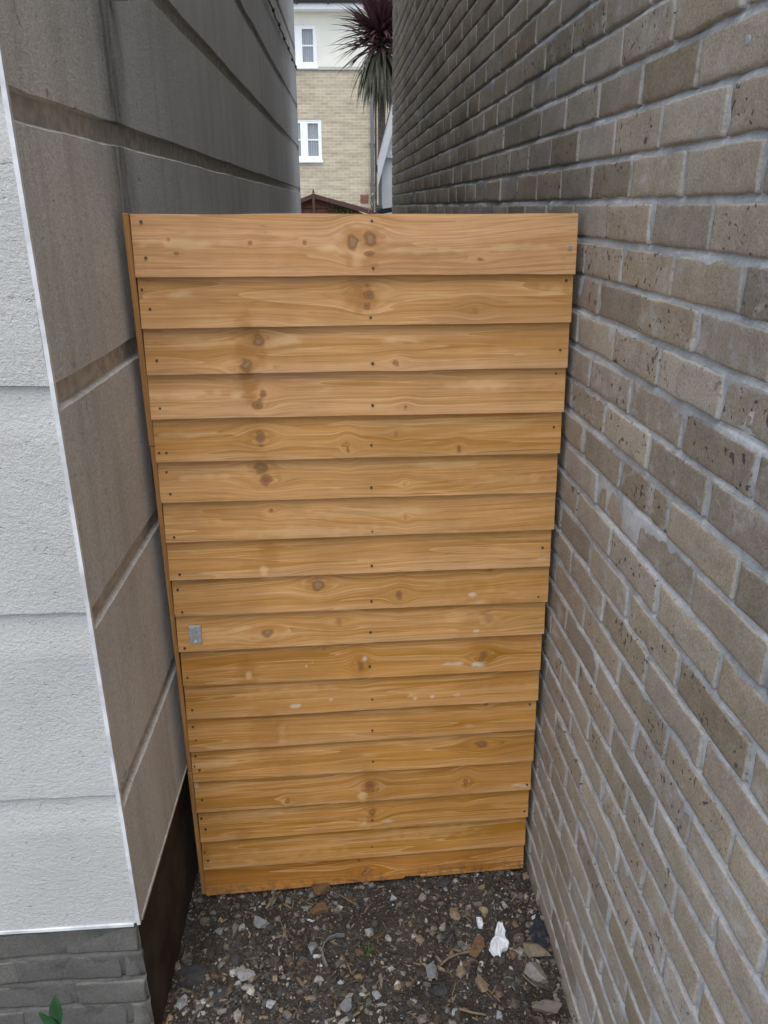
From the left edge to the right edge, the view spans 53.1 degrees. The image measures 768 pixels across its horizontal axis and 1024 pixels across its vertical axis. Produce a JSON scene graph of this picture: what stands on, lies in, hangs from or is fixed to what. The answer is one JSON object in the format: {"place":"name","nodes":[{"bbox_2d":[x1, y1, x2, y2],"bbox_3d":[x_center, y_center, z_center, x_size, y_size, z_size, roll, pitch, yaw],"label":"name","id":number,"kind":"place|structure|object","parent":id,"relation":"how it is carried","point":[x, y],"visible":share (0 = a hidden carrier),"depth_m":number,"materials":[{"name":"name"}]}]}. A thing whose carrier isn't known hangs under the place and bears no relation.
{"place":"outdoors","nodes":[
{"label":"outdoors","id":0,"kind":"place"},
{"bbox_2d":[39,995,62,1023],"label":"weed","id":1,"kind":"object","parent":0,"point":[55,1016],"visible":1,"depth_m":1.58,"materials":[{"name":"green plant"}]},
{"bbox_2d":[293,0,392,213],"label":"apartment block","id":2,"kind":"structure","parent":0,"point":[338,144],"depth_m":20.50,"materials":[{"name":"beige brick"}]},
{"bbox_2d":[294,25,317,68],"bbox_3d":[-2.334,-12.108,20.001,1.220,1.016,0.262,0,22,0],"label":"window","id":3,"kind":"structure","parent":2,"relation":"in","point":[305,35],"depth_m":20.02,"materials":[{"name":"white plastic"}]},
{"bbox_2d":[298,120,322,162],"bbox_3d":[-2.266,-10.057,20.818,1.220,1.073,0.262,0,22,0],"label":"window","id":4,"kind":"structure","parent":2,"relation":"in","point":[309,131],"depth_m":20.85,"materials":[{"name":"white plastic"}]},
{"bbox_2d":[162,858,572,1023],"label":"soil","id":5,"kind":"structure","parent":0,"point":[402,950],"depth_m":2.04,"materials":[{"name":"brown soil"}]},
{"bbox_2d":[175,994,186,1009],"bbox_3d":[-0.505,1.221,1.913,0.027,0.011,0.041,0,22,0],"label":"stone","id":6,"kind":"object","parent":5,"relation":"on","point":[179,1005],"visible":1,"depth_m":1.91,"materials":[{"name":"grey stone"}]},
{"bbox_2d":[177,963,206,987],"bbox_3d":[-0.502,1.199,1.988,0.090,0.010,0.066,-13,25,-29],"label":"slate piece","id":7,"kind":"object","parent":5,"relation":"on","point":[194,973],"visible":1,"depth_m":1.99,"materials":[{"name":"grey stone"}]},
{"bbox_2d":[203,986,227,1004],"bbox_3d":[-0.421,1.218,1.934,0.068,0.008,0.051,0,22,0],"label":"slate piece","id":8,"kind":"object","parent":5,"relation":"on","point":[222,993],"visible":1,"depth_m":1.94,"materials":[{"name":"grey stone"}]},
{"bbox_2d":[214,927,222,934],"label":"stone","id":9,"kind":"object","parent":5,"relation":"on","point":[219,930],"visible":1,"depth_m":2.10,"materials":[{"name":"grey stone"}]},
{"bbox_2d":[238,923,245,930],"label":"stone","id":10,"kind":"object","parent":5,"relation":"on","point":[242,927],"visible":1,"depth_m":2.10,"materials":[{"name":"grey stone"}]},
{"bbox_2d":[235,967,255,980],"bbox_3d":[-0.360,1.196,1.982,0.056,0.025,0.041,0,22,0],"label":"stone","id":11,"kind":"object","parent":5,"relation":"on","point":[242,974],"visible":1,"depth_m":1.98,"materials":[{"name":"white stone"}]},
{"bbox_2d":[253,916,269,928],"bbox_3d":[-0.342,1.135,2.117,0.048,0.027,0.029,12,25,27],"label":"stone","id":12,"kind":"object","parent":5,"relation":"on","point":[259,922],"visible":1,"depth_m":2.11,"materials":[{"name":"grey stone"}]},
{"bbox_2d":[266,999,275,1008],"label":"stone","id":13,"kind":"object","parent":5,"relation":"on","point":[271,1003],"visible":1,"depth_m":1.90,"materials":[{"name":"white stone"}]},
{"bbox_2d":[265,891,276,909],"bbox_3d":[-0.321,1.107,2.189,0.010,0.010,0.062,7,23,18],"label":"twig","id":14,"kind":"object","parent":5,"relation":"on","point":[270,902],"visible":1,"depth_m":2.18,"materials":[{"name":"brown wood"}]},
{"bbox_2d":[279,919,287,940],"bbox_3d":[-0.274,1.142,2.098,0.005,0.005,0.073,-9,24,-22],"label":"twig","id":15,"kind":"object","parent":5,"relation":"on","point":[283,928],"visible":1,"depth_m":2.10,"materials":[{"name":"brown wood"}]},
{"bbox_2d":[304,995,313,999],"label":"stone","id":16,"kind":"object","parent":5,"relation":"on","point":[310,997],"visible":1,"depth_m":1.92,"materials":[{"name":"beige stone"}]},
{"bbox_2d":[308,942,317,954],"bbox_3d":[-0.191,1.160,2.050,0.027,0.021,0.026,-18,28,-37],"label":"stone","id":17,"kind":"object","parent":5,"relation":"on","point":[312,946],"visible":1,"depth_m":2.04,"materials":[{"name":"grey stone"}]},
{"bbox_2d":[310,902,327,914],"bbox_3d":[-0.186,1.121,2.171,0.052,0.020,0.032,-5,22,-13],"label":"brick fragment","id":18,"kind":"object","parent":5,"relation":"on","point":[319,908],"visible":1,"depth_m":2.16,"materials":[{"name":"brown brick"}]},
{"bbox_2d":[311,883,329,895],"bbox_3d":[-0.187,1.087,2.222,0.040,0.038,0.058,20,29,41],"label":"brick fragment","id":19,"kind":"object","parent":5,"relation":"on","point":[321,889],"visible":1,"depth_m":2.21,"materials":[{"name":"brown brick"}]},
{"bbox_2d":[321,933,344,967],"bbox_3d":[-0.145,1.160,2.045,0.041,0.016,0.105,10,24,23],"label":"plastic strip","id":20,"kind":"object","parent":5,"relation":"on","point":[331,937],"visible":1,"depth_m":2.06,"materials":[{"name":"grey plastic"}]},
{"bbox_2d":[339,997,351,1011],"bbox_3d":[-0.096,1.221,1.900,0.032,0.018,0.040,0,22,0],"label":"stone","id":21,"kind":"object","parent":5,"relation":"on","point":[345,1005],"visible":1,"depth_m":1.90,"materials":[{"name":"grey stone"}]},
{"bbox_2d":[338,894,358,905],"bbox_3d":[-0.099,1.106,2.197,0.068,0.009,0.016,12,25,27],"label":"twig","id":22,"kind":"object","parent":5,"relation":"on","point":[348,899],"visible":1,"depth_m":2.19,"materials":[{"name":"wood"}]},
{"bbox_2d":[354,973,360,979],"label":"stone","id":23,"kind":"object","parent":5,"relation":"on","point":[357,976],"visible":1,"depth_m":1.97,"materials":[{"name":"beige stone"}]},
{"bbox_2d":[359,941,373,955],"bbox_3d":[-0.045,1.163,2.050,0.052,0.020,0.062,11,24,25],"label":"grass tuft","id":24,"kind":"object","parent":5,"relation":"on","point":[368,950],"visible":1,"depth_m":2.05,"materials":[{"name":"green plant"}]},
{"bbox_2d":[165,869,572,1023],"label":"leaf litter","id":25,"kind":"object","parent":5,"relation":"on","point":[364,976],"visible":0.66,"depth_m":2.02,"materials":[{"name":"brown plant"}]},
{"bbox_2d":[364,928,373,935],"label":"stone","id":26,"kind":"object","parent":5,"relation":"on","point":[369,931],"visible":1,"depth_m":2.10,"materials":[{"name":"grey stone"}]},
{"bbox_2d":[372,990,381,998],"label":"stone","id":27,"kind":"object","parent":5,"relation":"on","point":[376,994],"visible":1,"depth_m":1.92,"materials":[{"name":"white stone"}]},
{"bbox_2d":[389,894,396,901],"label":"stone","id":28,"kind":"object","parent":5,"relation":"on","point":[393,898],"visible":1,"depth_m":2.19,"materials":[{"name":"white stone"}]},
{"bbox_2d":[426,962,437,977],"bbox_3d":[0.124,1.190,1.989,0.031,0.019,0.047,0,22,0],"label":"stone","id":29,"kind":"object","parent":5,"relation":"on","point":[431,970],"visible":1,"depth_m":1.99,"materials":[{"name":"grey stone"}]},
{"bbox_2d":[433,982,447,995],"bbox_3d":[0.143,1.211,1.950,0.037,0.009,0.036,-3,22,-9],"label":"slate piece","id":30,"kind":"object","parent":5,"relation":"on","point":[440,989],"visible":1,"depth_m":1.95,"materials":[{"name":"grey stone"}]},
{"bbox_2d":[433,879,450,887],"bbox_3d":[0.172,1.088,2.247,0.059,0.013,0.027,-4,22,-9],"label":"slate piece","id":31,"kind":"object","parent":5,"relation":"on","point":[443,883],"visible":1,"depth_m":2.25,"materials":[{"name":"grey stone"}]},
{"bbox_2d":[450,908,459,919],"bbox_3d":[0.199,1.127,2.151,0.028,0.016,0.041,0,22,0],"label":"stone","id":32,"kind":"object","parent":5,"relation":"on","point":[454,914],"visible":1,"depth_m":2.15,"materials":[{"name":"beige stone"}]},
{"bbox_2d":[452,1007,457,1015],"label":"stone","id":33,"kind":"object","parent":5,"relation":"on","point":[454,1009],"visible":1,"depth_m":1.89,"materials":[{"name":"grey stone"}]},
{"bbox_2d":[456,966,465,977],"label":"stone","id":34,"kind":"object","parent":5,"relation":"on","point":[461,973],"visible":1,"depth_m":1.99,"materials":[{"name":"beige stone"}]},
{"bbox_2d":[440,935,484,965],"bbox_3d":[0.215,1.168,2.026,0.143,0.012,0.048,-16,27,-35],"label":"dead leaf","id":35,"kind":"object","parent":5,"relation":"on","point":[476,948],"visible":1,"depth_m":2.04,"materials":[{"name":"brown plant"}]},
{"bbox_2d":[459,1007,485,1015],"bbox_3d":[0.218,1.231,1.891,0.068,0.011,0.006,5,22,11],"label":"twig","id":36,"kind":"object","parent":5,"relation":"on","point":[469,1011],"visible":1,"depth_m":1.89,"materials":[{"name":"brown wood"}]},
{"bbox_2d":[476,917,482,928],"bbox_3d":[0.265,1.130,2.115,0.018,0.016,0.030,3,29,-1],"label":"plaster flake","id":37,"kind":"object","parent":5,"relation":"on","point":[479,922],"visible":1,"depth_m":2.11,"materials":[{"name":"white paint"}]},
{"bbox_2d":[475,974,487,991],"bbox_3d":[0.251,1.207,1.965,0.025,0.018,0.049,-9,23,-22],"label":"stone","id":38,"kind":"object","parent":5,"relation":"on","point":[481,983],"visible":1,"depth_m":1.96,"materials":[{"name":"beige stone"}]},
{"bbox_2d":[478,906,487,916],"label":"stone","id":39,"kind":"object","parent":5,"relation":"on","point":[483,910],"visible":1,"depth_m":2.15,"materials":[{"name":"beige stone"}]},
{"bbox_2d":[489,921,508,956],"bbox_3d":[0.309,1.150,2.070,0.058,0.016,0.102,3,29,-1],"label":"plaster flake","id":40,"kind":"object","parent":5,"relation":"on","point":[499,943],"visible":1,"depth_m":2.06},
{"bbox_2d":[494,987,503,997],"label":"stone","id":41,"kind":"object","parent":5,"relation":"on","point":[498,992],"visible":1,"depth_m":1.93,"materials":[{"name":"brown stone"}]},
{"bbox_2d":[496,1010,502,1018],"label":"stone","id":42,"kind":"object","parent":5,"relation":"on","point":[499,1014],"visible":1,"depth_m":1.89,"materials":[{"name":"white stone"}]},
{"bbox_2d":[501,901,507,908],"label":"stone","id":43,"kind":"object","parent":5,"relation":"on","point":[504,904],"visible":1,"depth_m":2.18,"materials":[{"name":"white stone"}]},
{"bbox_2d":[522,974,538,988],"bbox_3d":[0.373,1.197,1.958,0.052,0.009,0.005,19,29,40],"label":"twig","id":44,"kind":"object","parent":5,"relation":"on","point":[530,981],"visible":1,"depth_m":1.96,"materials":[{"name":"wood"}]},
{"bbox_2d":[524,962,546,983],"bbox_3d":[0.389,1.189,1.970,0.050,0.046,0.051,-10,24,-23],"label":"concrete lump","id":45,"kind":"object","parent":5,"relation":"on","point":[533,971],"visible":1,"depth_m":1.97,"materials":[{"name":"grey concrete"}]},
{"bbox_2d":[523,942,550,957],"bbox_3d":[0.406,1.162,2.039,0.071,0.033,0.042,0,22,0],"label":"brick fragment","id":46,"kind":"object","parent":5,"relation":"on","point":[534,950],"visible":1,"depth_m":2.03,"materials":[{"name":"beige stone"}]},
{"bbox_2d":[529,912,546,949],"bbox_3d":[0.419,1.147,2.097,0.049,0.014,0.131,0,22,0],"label":"slate piece","id":47,"kind":"object","parent":5,"relation":"on","point":[538,925],"visible":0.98,"depth_m":2.09,"materials":[{"name":"grey stone"}]},
{"bbox_2d":[531,999,561,1013],"bbox_3d":[0.403,1.224,1.904,0.074,0.032,0.041,5,22,12],"label":"rubble lump","id":48,"kind":"object","parent":5,"relation":"on","point":[546,1006],"visible":1,"depth_m":1.89,"materials":[{"name":"brown stone"}]},
{"label":"patio","id":49,"kind":"structure","parent":0,"visible":0},
{"bbox_2d":[301,189,375,213],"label":"garden shed","id":50,"kind":"structure","parent":49,"relation":"on","point":[313,203],"depth_m":10.20,"materials":[{"name":"wood"}]},
{"bbox_2d":[327,0,392,204],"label":"cordyline palm","id":51,"kind":"object","parent":49,"relation":"on","point":[376,23],"visible":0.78,"depth_m":10.33,"materials":[{"name":"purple plant"}]},
{"bbox_2d":[365,172,375,213],"bbox_3d":[-0.135,-2.865,9.188,0.172,2.230,0.130,0,22,0],"label":"climbing plant","id":52,"kind":"object","parent":49,"relation":"on","point":[372,194],"visible":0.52,"depth_m":8.88,"materials":[{"name":"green plant"}]},
{"bbox_2d":[376,205,382,213],"bbox_3d":[-0.045,-2.161,7.912,0.066,1.864,0.320,0,22,0],"label":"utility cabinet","id":53,"kind":"object","parent":49,"relation":"on","point":[378,207],"visible":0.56,"depth_m":7.43,"materials":[{"name":"grey metal"}]},
{"bbox_2d":[376,102,392,213],"bbox_3d":[0.747,-5.756,8.563,1.661,8.064,2.430,0,22,0],"label":"white extension","id":54,"kind":"object","parent":49,"relation":"on","point":[384,166],"visible":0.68,"depth_m":8.17,"materials":[{"name":"paint"}]},
{"bbox_2d":[380,207,391,213],"bbox_3d":[0.263,-2.108,7.717,0.600,1.911,0.700,0,22,0],"label":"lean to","id":55,"kind":"object","parent":49,"relation":"on","point":[385,210],"visible":0.11,"depth_m":7.07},
{"label":"ground","id":56,"kind":"structure","parent":0,"visible":0},
{"bbox_2d":[0,0,300,1023],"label":"rendered house","id":57,"kind":"structure","parent":56,"relation":"on","point":[112,112],"depth_m":1.54,"materials":[{"name":"grey concrete"}]},
{"bbox_2d":[122,213,577,895],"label":"timber gate","id":58,"kind":"structure","parent":57,"relation":"attached to","point":[354,429],"depth_m":1.82,"materials":[{"name":"orange wood"}]},
{"bbox_2d":[392,0,767,1023],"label":"brick wall","id":59,"kind":"structure","parent":56,"relation":"on","point":[632,134],"depth_m":1.37,"materials":[{"name":"beige brick"}]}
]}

